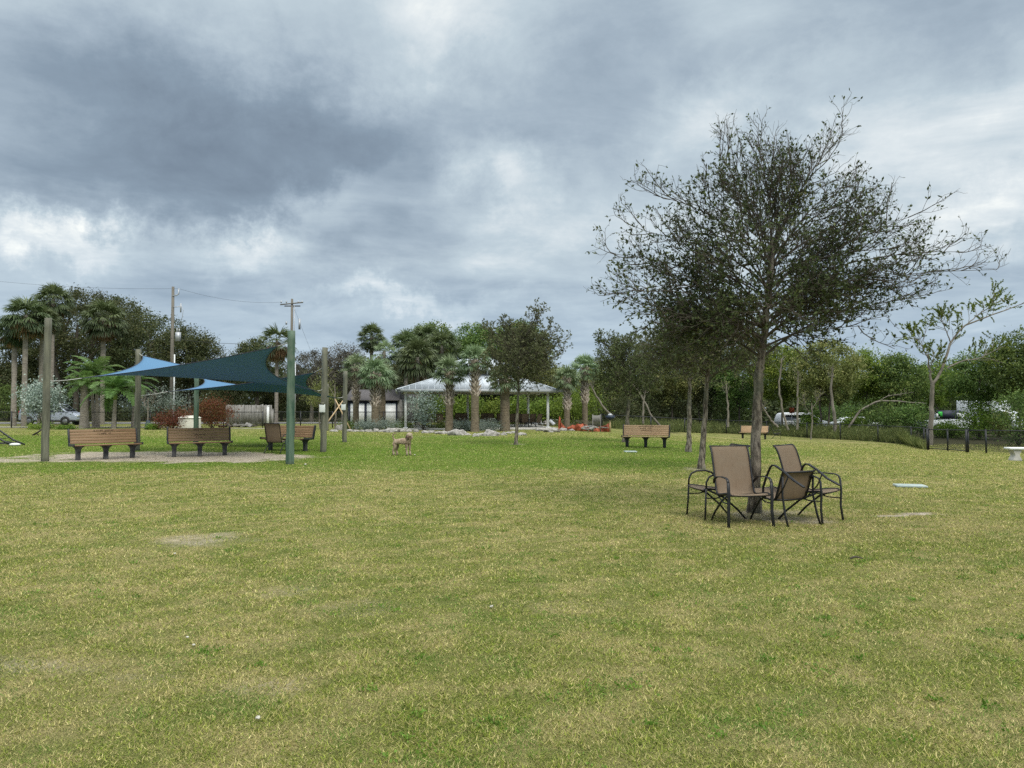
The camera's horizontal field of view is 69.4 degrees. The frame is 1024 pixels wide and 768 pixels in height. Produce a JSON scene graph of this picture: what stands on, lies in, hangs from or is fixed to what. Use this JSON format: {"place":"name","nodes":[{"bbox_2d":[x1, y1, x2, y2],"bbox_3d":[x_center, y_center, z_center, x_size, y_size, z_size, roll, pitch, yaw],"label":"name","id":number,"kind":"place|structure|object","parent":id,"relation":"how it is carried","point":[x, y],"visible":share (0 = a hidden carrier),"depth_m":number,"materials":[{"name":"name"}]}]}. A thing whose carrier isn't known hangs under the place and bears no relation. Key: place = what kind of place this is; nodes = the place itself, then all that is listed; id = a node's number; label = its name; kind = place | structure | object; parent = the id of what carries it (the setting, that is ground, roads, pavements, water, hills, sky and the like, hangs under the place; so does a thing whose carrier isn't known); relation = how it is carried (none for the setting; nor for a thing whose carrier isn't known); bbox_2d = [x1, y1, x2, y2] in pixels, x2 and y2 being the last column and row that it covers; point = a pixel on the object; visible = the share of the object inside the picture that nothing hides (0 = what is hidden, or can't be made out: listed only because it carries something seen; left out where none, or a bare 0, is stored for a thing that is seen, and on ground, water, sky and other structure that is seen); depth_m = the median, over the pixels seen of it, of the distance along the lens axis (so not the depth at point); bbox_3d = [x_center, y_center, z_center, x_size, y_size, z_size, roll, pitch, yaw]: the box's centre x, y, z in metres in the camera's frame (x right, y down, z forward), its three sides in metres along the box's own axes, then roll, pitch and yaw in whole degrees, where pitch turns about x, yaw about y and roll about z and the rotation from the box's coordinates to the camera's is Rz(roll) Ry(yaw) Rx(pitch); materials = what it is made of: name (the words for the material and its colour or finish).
{"place":"outdoors","nodes":[
{"label":"outdoors","id":0,"kind":"place"},
{"bbox_2d":[0,413,1023,767],"bbox_3d":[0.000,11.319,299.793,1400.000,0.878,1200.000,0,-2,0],"label":"ground","id":1,"kind":"structure","parent":0,"point":[170,539],"depth_m":5.68,"materials":[{"name":"green plant"}]},
{"bbox_2d":[0,380,30,420],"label":"bush","id":2,"kind":"object","parent":1,"relation":"on","point":[2,407],"visible":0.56,"depth_m":81.65,"materials":[{"name":"green plant"}]},
{"bbox_2d":[0,313,36,425],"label":"fan palm","id":3,"kind":"object","parent":1,"relation":"on","point":[9,341],"visible":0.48,"depth_m":60.32,"materials":[{"name":"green plant"}]},
{"bbox_2d":[0,295,54,425],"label":"fan palm","id":4,"kind":"object","parent":1,"relation":"on","point":[25,326],"visible":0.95,"depth_m":59.77,"materials":[{"name":"green plant"}]},
{"bbox_2d":[0,359,72,419],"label":"live oak","id":5,"kind":"object","parent":1,"relation":"on","point":[5,375],"visible":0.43,"depth_m":86.12,"materials":[{"name":"green plant"}]},
{"bbox_2d":[22,304,62,424],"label":"fan palm","id":6,"kind":"object","parent":1,"relation":"on","point":[55,325],"visible":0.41,"depth_m":61.77,"materials":[{"name":"green plant"}]},
{"bbox_2d":[7,374,79,423],"bbox_3d":[-34.931,1.157,54.767,4.654,4.267,4.617,0,-2,0],"label":"shrub","id":7,"kind":"object","parent":1,"relation":"on","point":[34,401],"visible":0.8,"depth_m":54.59,"materials":[{"name":"green plant"}]},
{"bbox_2d":[0,311,86,389],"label":"live oak","id":8,"kind":"object","parent":1,"relation":"on","point":[31,358],"visible":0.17,"depth_m":88.22,"materials":[{"name":"green plant"}]},
{"bbox_2d":[41,318,51,461],"bbox_3d":[-13.313,0.232,21.132,0.219,4.256,0.215,0,-2,0],"label":"sail post","id":9,"kind":"object","parent":1,"relation":"on","point":[46,399],"visible":0.95,"depth_m":21.07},
{"bbox_2d":[18,404,79,424],"bbox_3d":[-39.675,2.632,63.949,4.840,1.918,1.930,0,-2,-3],"label":"parked car","id":10,"kind":"object","parent":1,"relation":"on","point":[75,415],"visible":0.47,"depth_m":63.09,"materials":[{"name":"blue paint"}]},
{"bbox_2d":[28,282,76,422],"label":"fan palm","id":11,"kind":"object","parent":1,"relation":"on","point":[60,309],"visible":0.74,"depth_m":68.00,"materials":[{"name":"green plant"}]},
{"bbox_2d":[12,282,150,411],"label":"live oak","id":12,"kind":"object","parent":1,"relation":"on","point":[72,345],"visible":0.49,"depth_m":80.55,"materials":[{"name":"green plant"}]},
{"bbox_2d":[61,370,104,427],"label":"feather palm","id":13,"kind":"object","parent":1,"relation":"on","point":[84,413],"visible":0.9,"depth_m":53.75,"materials":[{"name":"green plant"}]},
{"bbox_2d":[64,356,124,427],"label":"feather palm","id":14,"kind":"object","parent":1,"relation":"on","point":[97,366],"visible":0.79,"depth_m":55.81,"materials":[{"name":"green plant"}]},
{"bbox_2d":[77,297,132,423],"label":"fan palm","id":15,"kind":"object","parent":1,"relation":"on","point":[102,331],"visible":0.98,"depth_m":65.76,"materials":[{"name":"green plant"}]},
{"bbox_2d":[67,428,142,459],"bbox_3d":[-12.152,1.785,22.122,1.890,0.911,0.717,2,-2,-44],"label":"park bench","id":16,"kind":"object","parent":1,"relation":"on","point":[89,436],"visible":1,"depth_m":22.16,"materials":[{"name":"brown wood"}]},
{"bbox_2d":[80,371,151,428],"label":"feather palm","id":17,"kind":"object","parent":1,"relation":"on","point":[116,383],"visible":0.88,"depth_m":52.82,"materials":[{"name":"green plant"}]},
{"bbox_2d":[67,294,164,419],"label":"live oak","id":18,"kind":"object","parent":1,"relation":"on","point":[118,298],"visible":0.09,"depth_m":91.65,"materials":[{"name":"green plant"}]},
{"bbox_2d":[0,411,262,427],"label":"chain link fence","id":19,"kind":"object","parent":1,"relation":"on","point":[3,413],"visible":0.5,"depth_m":54.94,"materials":[{"name":"black"}]},
{"bbox_2d":[134,349,140,450],"bbox_3d":[-13.365,0.646,26.395,0.229,3.769,0.214,0,-2,0],"label":"sail post","id":20,"kind":"object","parent":1,"relation":"on","point":[137,415],"visible":0.71,"depth_m":26.33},
{"bbox_2d":[78,307,200,418],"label":"live oak","id":21,"kind":"object","parent":1,"relation":"on","point":[151,325],"visible":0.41,"depth_m":84.10,"materials":[{"name":"green plant"}]},
{"bbox_2d":[117,378,206,426],"bbox_3d":[-26.772,1.309,56.935,8.266,4.118,4.700,0,-2,0],"label":"shrub","id":22,"kind":"object","parent":1,"relation":"on","point":[164,400],"visible":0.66,"depth_m":56.90,"materials":[{"name":"green plant"}]},
{"bbox_2d":[149,403,193,428],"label":"shrub","id":23,"kind":"object","parent":1,"relation":"on","point":[166,422],"visible":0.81,"depth_m":50.59,"materials":[{"name":"red plant"}]},
{"bbox_2d":[123,376,221,415],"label":"live oak","id":24,"kind":"object","parent":1,"relation":"on","point":[180,393],"visible":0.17,"depth_m":92.98,"materials":[{"name":"green plant"}]},
{"bbox_2d":[169,287,182,416],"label":"utility pole","id":25,"kind":"object","parent":1,"relation":"on","point":[172,354],"visible":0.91,"depth_m":74.04,"materials":[{"name":"brown wood"}]},
{"bbox_2d":[141,324,228,415],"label":"live oak","id":26,"kind":"object","parent":1,"relation":"on","point":[202,350],"visible":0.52,"depth_m":83.14,"materials":[{"name":"green plant"}]},
{"bbox_2d":[167,427,232,456],"bbox_3d":[-9.889,1.825,23.421,1.890,0.911,0.717,1,-2,-28],"label":"park bench","id":27,"kind":"object","parent":1,"relation":"on","point":[195,434],"visible":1,"depth_m":23.54,"materials":[{"name":"brown wood"}]},
{"bbox_2d":[188,393,241,427],"bbox_3d":[-21.457,1.907,52.990,4.136,3.261,4.146,0,-2,0],"label":"shrub","id":28,"kind":"object","parent":1,"relation":"on","point":[204,414],"visible":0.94,"depth_m":52.66,"materials":[{"name":"red plant"}]},
{"bbox_2d":[191,382,253,420],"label":"bush","id":29,"kind":"object","parent":1,"relation":"on","point":[226,397],"visible":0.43,"depth_m":81.91,"materials":[{"name":"green plant"}]},
{"bbox_2d":[226,404,271,425],"bbox_3d":[-21.523,2.545,60.472,3.573,1.780,0.101,1,-2,-16],"label":"board fence","id":30,"kind":"object","parent":1,"relation":"on","point":[244,412],"visible":0.54,"depth_m":60.47,"materials":[{"name":"grey wood"}]},
{"bbox_2d":[228,336,286,404],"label":"broadleaf tree","id":31,"kind":"object","parent":1,"relation":"on","point":[242,347],"visible":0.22,"depth_m":79.32,"materials":[{"name":"green plant"}]},
{"bbox_2d":[263,423,285,452],"bbox_3d":[-7.935,1.818,24.829,0.633,1.031,0.716,0,-2,8],"label":"patio chair","id":32,"kind":"object","parent":1,"relation":"on","point":[272,432],"visible":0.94,"depth_m":24.62,"materials":[{"name":"beige fabric"}]},
{"bbox_2d":[248,391,305,420],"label":"broadleaf tree","id":33,"kind":"object","parent":1,"relation":"on","point":[265,400],"visible":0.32,"depth_m":82.33,"materials":[{"name":"green plant"}]},
{"bbox_2d":[257,324,297,422],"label":"fan palm","id":34,"kind":"object","parent":1,"relation":"on","point":[277,354],"visible":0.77,"depth_m":71.78,"materials":[{"name":"green plant"}]},
{"bbox_2d":[260,425,315,450],"bbox_3d":[-7.984,1.916,26.348,1.890,0.911,0.717,-1,-2,20],"label":"park bench","id":35,"kind":"object","parent":1,"relation":"on","point":[303,434],"visible":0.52,"depth_m":26.36,"materials":[{"name":"brown wood"}]},
{"bbox_2d":[286,331,294,463],"bbox_3d":[-6.046,0.437,20.180,0.240,3.788,0.234,0,-2,0],"label":"sail post","id":36,"kind":"object","parent":1,"relation":"on","point":[290,422],"visible":0.96,"depth_m":20.10,"materials":[{"name":"green metal"}]},
{"bbox_2d":[270,397,318,420],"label":"bush","id":37,"kind":"object","parent":1,"relation":"on","point":[299,409],"visible":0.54,"depth_m":81.48,"materials":[{"name":"green plant"}]},
{"bbox_2d":[279,345,339,421],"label":"broadleaf tree","id":38,"kind":"object","parent":1,"relation":"on","point":[313,356],"visible":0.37,"depth_m":77.46,"materials":[{"name":"green plant"}]},
{"bbox_2d":[320,347,327,451],"bbox_3d":[-6.524,0.615,25.639,0.248,3.780,0.232,0,-2,0],"label":"sail post","id":39,"kind":"object","parent":1,"relation":"on","point":[323,435],"visible":0.93,"depth_m":25.57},
{"bbox_2d":[299,374,348,428],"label":"tree","id":40,"kind":"object","parent":1,"relation":"on","point":[317,398],"visible":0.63,"depth_m":51.99,"materials":[{"name":"green plant"}]},
{"bbox_2d":[311,340,369,421],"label":"broadleaf tree","id":41,"kind":"object","parent":1,"relation":"on","point":[338,360],"visible":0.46,"depth_m":75.15,"materials":[{"name":"green plant"}]},
{"bbox_2d":[342,371,347,441],"bbox_3d":[-7.379,1.075,32.615,0.237,3.290,0.218,0,-2,0],"label":"sail post","id":42,"kind":"object","parent":1,"relation":"on","point":[344,419],"visible":0.93,"depth_m":32.54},
{"bbox_2d":[339,351,369,429],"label":"fan palm","id":43,"kind":"object","parent":1,"relation":"on","point":[355,387],"visible":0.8,"depth_m":51.05,"materials":[{"name":"green plant"}]},
{"bbox_2d":[356,322,386,387],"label":"fan palm","id":44,"kind":"object","parent":1,"relation":"on","point":[372,329],"visible":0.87,"depth_m":65.68,"materials":[{"name":"green plant"}]},
{"bbox_2d":[355,356,394,427],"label":"fan palm","id":45,"kind":"object","parent":1,"relation":"on","point":[374,381],"visible":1,"depth_m":49.56,"materials":[{"name":"green plant"}]},
{"bbox_2d":[347,390,408,424],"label":"garage","id":46,"kind":"structure","parent":1,"relation":"on","point":[394,402],"depth_m":61.94,"materials":[{"name":"white paint"}]},
{"bbox_2d":[369,364,399,426],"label":"fan palm","id":47,"kind":"object","parent":1,"relation":"on","point":[382,405],"visible":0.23,"depth_m":55.82,"materials":[{"name":"green plant"}]},
{"bbox_2d":[371,338,397,364],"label":"fan palm","id":48,"kind":"object","parent":1,"relation":"on","point":[383,345],"visible":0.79,"depth_m":63.94,"materials":[{"name":"green plant"}]},
{"bbox_2d":[385,328,424,420],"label":"fan palm","id":49,"kind":"object","parent":1,"relation":"on","point":[404,336],"visible":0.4,"depth_m":65.78,"materials":[{"name":"green plant"}]},
{"bbox_2d":[393,337,439,424],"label":"fan palm","id":50,"kind":"object","parent":1,"relation":"on","point":[415,371],"visible":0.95,"depth_m":61.46,"materials":[{"name":"green plant"}]},
{"bbox_2d":[402,389,444,429],"bbox_3d":[-6.077,1.618,49.870,2.601,3.051,3.488,-1,-2,31],"label":"shrub","id":51,"kind":"object","parent":1,"relation":"on","point":[424,413],"visible":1,"depth_m":49.77,"materials":[{"name":"green plant"}]},
{"bbox_2d":[423,326,464,399],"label":"fan palm","id":52,"kind":"object","parent":1,"relation":"on","point":[443,336],"visible":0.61,"depth_m":65.70,"materials":[{"name":"green plant"}]},
{"bbox_2d":[429,354,467,431],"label":"fan palm","id":53,"kind":"object","parent":1,"relation":"on","point":[446,367],"visible":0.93,"depth_m":46.95,"materials":[{"name":"green plant"}]},
{"bbox_2d":[457,342,490,431],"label":"fan palm","id":54,"kind":"object","parent":1,"relation":"on","point":[474,361],"visible":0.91,"depth_m":45.77,"materials":[{"name":"green plant"}]},
{"bbox_2d":[449,321,505,421],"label":"broadleaf tree","id":55,"kind":"object","parent":1,"relation":"on","point":[470,337],"visible":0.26,"depth_m":74.66,"materials":[{"name":"green plant"}]},
{"bbox_2d":[395,357,563,429],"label":"pavilion","id":56,"kind":"structure","parent":1,"relation":"on","point":[431,385],"depth_m":51.62,"materials":[{"name":"metal"}]},
{"bbox_2d":[487,366,523,430],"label":"fan palm","id":57,"kind":"object","parent":1,"relation":"on","point":[504,404],"visible":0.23,"depth_m":47.55,"materials":[{"name":"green plant"}]},
{"bbox_2d":[0,355,1023,424],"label":"woodland","id":58,"kind":"object","parent":1,"relation":"on","point":[773,411],"visible":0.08,"depth_m":105.86,"materials":[{"name":"green plant"}]},
{"bbox_2d":[477,298,572,444],"bbox_3d":[0.335,-0.489,30.470,3.558,6.096,3.473,-1,-2,37],"label":"oak tree","id":59,"kind":"object","parent":1,"relation":"on","point":[519,348],"visible":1,"depth_m":30.25,"materials":[{"name":"green plant"}]},
{"bbox_2d":[520,394,562,425],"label":"hedge shrub","id":60,"kind":"object","parent":1,"relation":"on","point":[543,409],"visible":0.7,"depth_m":63.46,"materials":[{"name":"green plant"}]},
{"bbox_2d":[523,356,563,420],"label":"broadleaf tree","id":61,"kind":"object","parent":1,"relation":"on","point":[550,384],"visible":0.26,"depth_m":73.29,"materials":[{"name":"green plant"}]},
{"bbox_2d":[552,363,581,427],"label":"fan palm","id":62,"kind":"object","parent":1,"relation":"on","point":[567,379],"visible":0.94,"depth_m":51.33,"materials":[{"name":"green plant"}]},
{"bbox_2d":[545,382,615,425],"bbox_3d":[5.734,1.787,61.983,5.997,5.069,5.081,0,-2,0],"label":"bush","id":63,"kind":"object","parent":1,"relation":"on","point":[579,411],"visible":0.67,"depth_m":61.60,"materials":[{"name":"green plant"}]},
{"bbox_2d":[569,352,602,424],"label":"fan palm","id":64,"kind":"object","parent":1,"relation":"on","point":[586,361],"visible":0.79,"depth_m":52.70,"materials":[{"name":"green plant"}]},
{"bbox_2d":[589,388,650,426],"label":"bush","id":65,"kind":"object","parent":1,"relation":"on","point":[617,407],"visible":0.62,"depth_m":65.76,"materials":[{"name":"green plant"}]},
{"bbox_2d":[587,327,663,441],"bbox_3d":[5.374,0.023,34.231,3.750,5.479,3.869,0,-2,0],"label":"oak tree","id":66,"kind":"object","parent":1,"relation":"on","point":[619,352],"visible":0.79,"depth_m":33.85,"materials":[{"name":"green plant"}]},
{"bbox_2d":[621,424,669,447],"bbox_3d":[5.351,2.080,29.589,1.890,0.911,0.717,-1,-2,16],"label":"park bench","id":67,"kind":"object","parent":1,"relation":"on","point":[663,433],"visible":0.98,"depth_m":29.73,"materials":[{"name":"brown wood"}]},
{"bbox_2d":[625,386,683,421],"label":"bush","id":68,"kind":"object","parent":1,"relation":"on","point":[653,405],"visible":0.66,"depth_m":69.64,"materials":[{"name":"green plant"}]},
{"bbox_2d":[644,361,704,419],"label":"broadleaf tree","id":69,"kind":"object","parent":1,"relation":"on","point":[680,387],"visible":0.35,"depth_m":69.16,"materials":[{"name":"green plant"}]},
{"bbox_2d":[627,317,736,451],"bbox_3d":[6.198,-0.129,26.907,4.221,5.284,3.777,1,-2,-34],"label":"oak tree","id":70,"kind":"object","parent":1,"relation":"on","point":[688,447],"visible":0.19,"depth_m":26.74,"materials":[{"name":"green plant"}]},
{"bbox_2d":[659,388,725,423],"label":"bush","id":71,"kind":"object","parent":1,"relation":"on","point":[692,409],"visible":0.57,"depth_m":71.56,"materials":[{"name":"green plant"}]},
{"bbox_2d":[635,303,783,468],"bbox_3d":[5.040,-0.069,18.727,3.937,4.542,3.701,0,-2,0],"label":"oak tree","id":72,"kind":"object","parent":1,"relation":"on","point":[746,356],"visible":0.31,"depth_m":18.38,"materials":[{"name":"green plant"}]},
{"bbox_2d":[686,443,749,520],"bbox_3d":[2.923,1.371,10.474,0.716,1.031,0.633,0,-2,-10],"label":"patio chair","id":73,"kind":"object","parent":1,"relation":"on","point":[705,488],"visible":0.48,"depth_m":10.55,"materials":[{"name":"black metal"}]},
{"bbox_2d":[700,391,772,425],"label":"bush","id":74,"kind":"object","parent":1,"relation":"on","point":[725,412],"visible":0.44,"depth_m":71.89,"materials":[{"name":"green plant"}]},
{"bbox_2d":[704,353,775,423],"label":"broadleaf tree","id":75,"kind":"object","parent":1,"relation":"on","point":[734,391],"visible":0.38,"depth_m":69.41,"materials":[{"name":"green plant"}]},
{"bbox_2d":[709,445,774,527],"bbox_3d":[3.040,1.353,9.890,0.649,1.031,0.730,0,-2,-7],"label":"patio chair","id":76,"kind":"object","parent":1,"relation":"on","point":[732,471],"visible":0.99,"depth_m":10.09,"materials":[{"name":"beige fabric"}]},
{"bbox_2d":[601,414,927,449],"bbox_3d":[19.744,3.158,53.676,12.971,1.931,23.804,2,-2,-41],"label":"chain link fence","id":77,"kind":"object","parent":1,"relation":"on","point":[878,438],"visible":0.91,"depth_m":56.77,"materials":[{"name":"black"}]},
{"bbox_2d":[602,416,931,448],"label":"weeds","id":78,"kind":"object","parent":1,"relation":"on","point":[907,438],"visible":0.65,"depth_m":58.52,"materials":[{"name":"green plant"}]},
{"bbox_2d":[745,344,816,423],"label":"broadleaf tree","id":79,"kind":"object","parent":1,"relation":"on","point":[785,388],"visible":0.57,"depth_m":65.19,"materials":[{"name":"green plant"}]},
{"bbox_2d":[583,88,1010,512],"bbox_3d":[4.308,-1.276,11.106,6.563,6.469,3.201,1,-2,-16],"label":"oak tree","id":80,"kind":"object","parent":1,"relation":"on","point":[815,278],"visible":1,"depth_m":10.76,"materials":[{"name":"green plant"}]},
{"bbox_2d":[755,463,840,526],"bbox_3d":[3.702,1.399,9.975,0.650,0.730,1.031,1,26,-24],"label":"patio chair","id":81,"kind":"object","parent":1,"relation":"on","point":[793,485],"visible":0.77,"depth_m":9.83,"materials":[{"name":"black metal"}]},
{"bbox_2d":[773,444,843,524],"bbox_3d":[4.084,1.364,10.232,0.650,1.031,0.730,2,-2,-42],"label":"patio chair","id":82,"kind":"object","parent":1,"relation":"on","point":[789,457],"visible":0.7,"depth_m":10.31,"materials":[{"name":"beige fabric"}]},
{"bbox_2d":[783,334,876,426],"bbox_3d":[26.447,0.089,61.927,7.194,8.717,7.678,0,-2,0],"label":"broadleaf tree","id":83,"kind":"object","parent":1,"relation":"on","point":[843,373],"visible":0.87,"depth_m":61.06,"materials":[{"name":"green plant"}]},
{"bbox_2d":[798,392,863,421],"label":"bush","id":84,"kind":"object","parent":1,"relation":"on","point":[841,410],"visible":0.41,"depth_m":75.80,"materials":[{"name":"green plant"}]},
{"bbox_2d":[836,343,903,417],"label":"broadleaf tree","id":85,"kind":"object","parent":1,"relation":"on","point":[864,390],"visible":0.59,"depth_m":64.79,"materials":[{"name":"green plant"}]},
{"bbox_2d":[851,394,907,429],"bbox_3d":[30.076,2.868,59.707,5.342,4.142,4.574,-1,-2,18],"label":"bush","id":86,"kind":"object","parent":1,"relation":"on","point":[888,422],"visible":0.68,"depth_m":59.73,"materials":[{"name":"green plant"}]},
{"bbox_2d":[863,348,937,421],"bbox_3d":[33.530,0.686,63.922,5.770,7.621,5.772,0,-2,0],"label":"broadleaf tree","id":87,"kind":"object","parent":1,"relation":"on","point":[903,365],"visible":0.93,"depth_m":63.14,"materials":[{"name":"green plant"}]},
{"bbox_2d":[883,397,942,435],"bbox_3d":[31.362,2.867,57.897,4.700,3.696,3.745,0,-2,0],"label":"bush","id":88,"kind":"object","parent":1,"relation":"on","point":[911,411],"visible":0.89,"depth_m":57.62,"materials":[{"name":"green plant"}]},
{"bbox_2d":[905,358,968,419],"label":"broadleaf tree","id":89,"kind":"object","parent":1,"relation":"on","point":[940,396],"visible":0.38,"depth_m":65.19,"materials":[{"name":"green plant"}]},
{"bbox_2d":[924,415,965,437],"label":"bush","id":90,"kind":"object","parent":1,"relation":"on","point":[943,425],"visible":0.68,"depth_m":57.54,"materials":[{"name":"green plant"}]},
{"bbox_2d":[891,277,1023,444],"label":"bare limbed tree","id":91,"kind":"object","parent":1,"relation":"on","point":[941,312],"visible":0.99,"depth_m":46.80,"materials":[{"name":"green plant"}]},
{"bbox_2d":[939,346,1010,438],"bbox_3d":[35.371,0.640,56.153,5.438,7.232,5.515,1,-2,-24],"label":"broadleaf tree","id":92,"kind":"object","parent":1,"relation":"on","point":[967,382],"visible":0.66,"depth_m":55.48,"materials":[{"name":"green plant"}]},
{"bbox_2d":[945,395,1007,439],"bbox_3d":[34.481,2.798,55.263,3.283,3.959,4.212,1,-2,-24],"label":"bush","id":93,"kind":"object","parent":1,"relation":"on","point":[975,418],"visible":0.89,"depth_m":54.62,"materials":[{"name":"green plant"}]},
{"bbox_2d":[967,429,1023,452],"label":"chain link fence","id":94,"kind":"object","parent":1,"relation":"on","point":[986,437],"visible":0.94,"depth_m":36.15,"materials":[{"name":"black metal"}]},
{"bbox_2d":[974,324,1023,436],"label":"broadleaf tree","id":95,"kind":"object","parent":1,"relation":"on","point":[1013,357],"visible":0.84,"depth_m":51.60,"materials":[{"name":"green plant"}]},
{"bbox_2d":[977,383,1023,445],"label":"bush","id":96,"kind":"object","parent":1,"relation":"on","point":[1019,408],"visible":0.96,"depth_m":45.77,"materials":[{"name":"green plant"}]},
{"bbox_2d":[0,0,1023,407],"label":"sky","id":97,"kind":"structure","parent":0,"point":[394,165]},
{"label":"rope","id":98,"kind":"object","parent":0,"visible":0},
{"bbox_2d":[82,346,316,390],"bbox_3d":[-9.843,-0.448,23.493,7.188,1.288,4.439,0,-2,8],"label":"shade sail","id":99,"kind":"object","parent":98,"relation":"hanging from","point":[251,366],"visible":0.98,"depth_m":22.64,"materials":[{"name":"blue fabric"}]},
{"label":"rope","id":100,"kind":"object","parent":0,"visible":0},
{"bbox_2d":[168,372,335,397],"bbox_3d":[-9.930,0.102,29.150,5.877,0.854,6.004,0,-2,0],"label":"shade sail","id":101,"kind":"object","parent":100,"relation":"hanging from","point":[300,380],"visible":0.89,"depth_m":28.28,"materials":[{"name":"blue fabric"}]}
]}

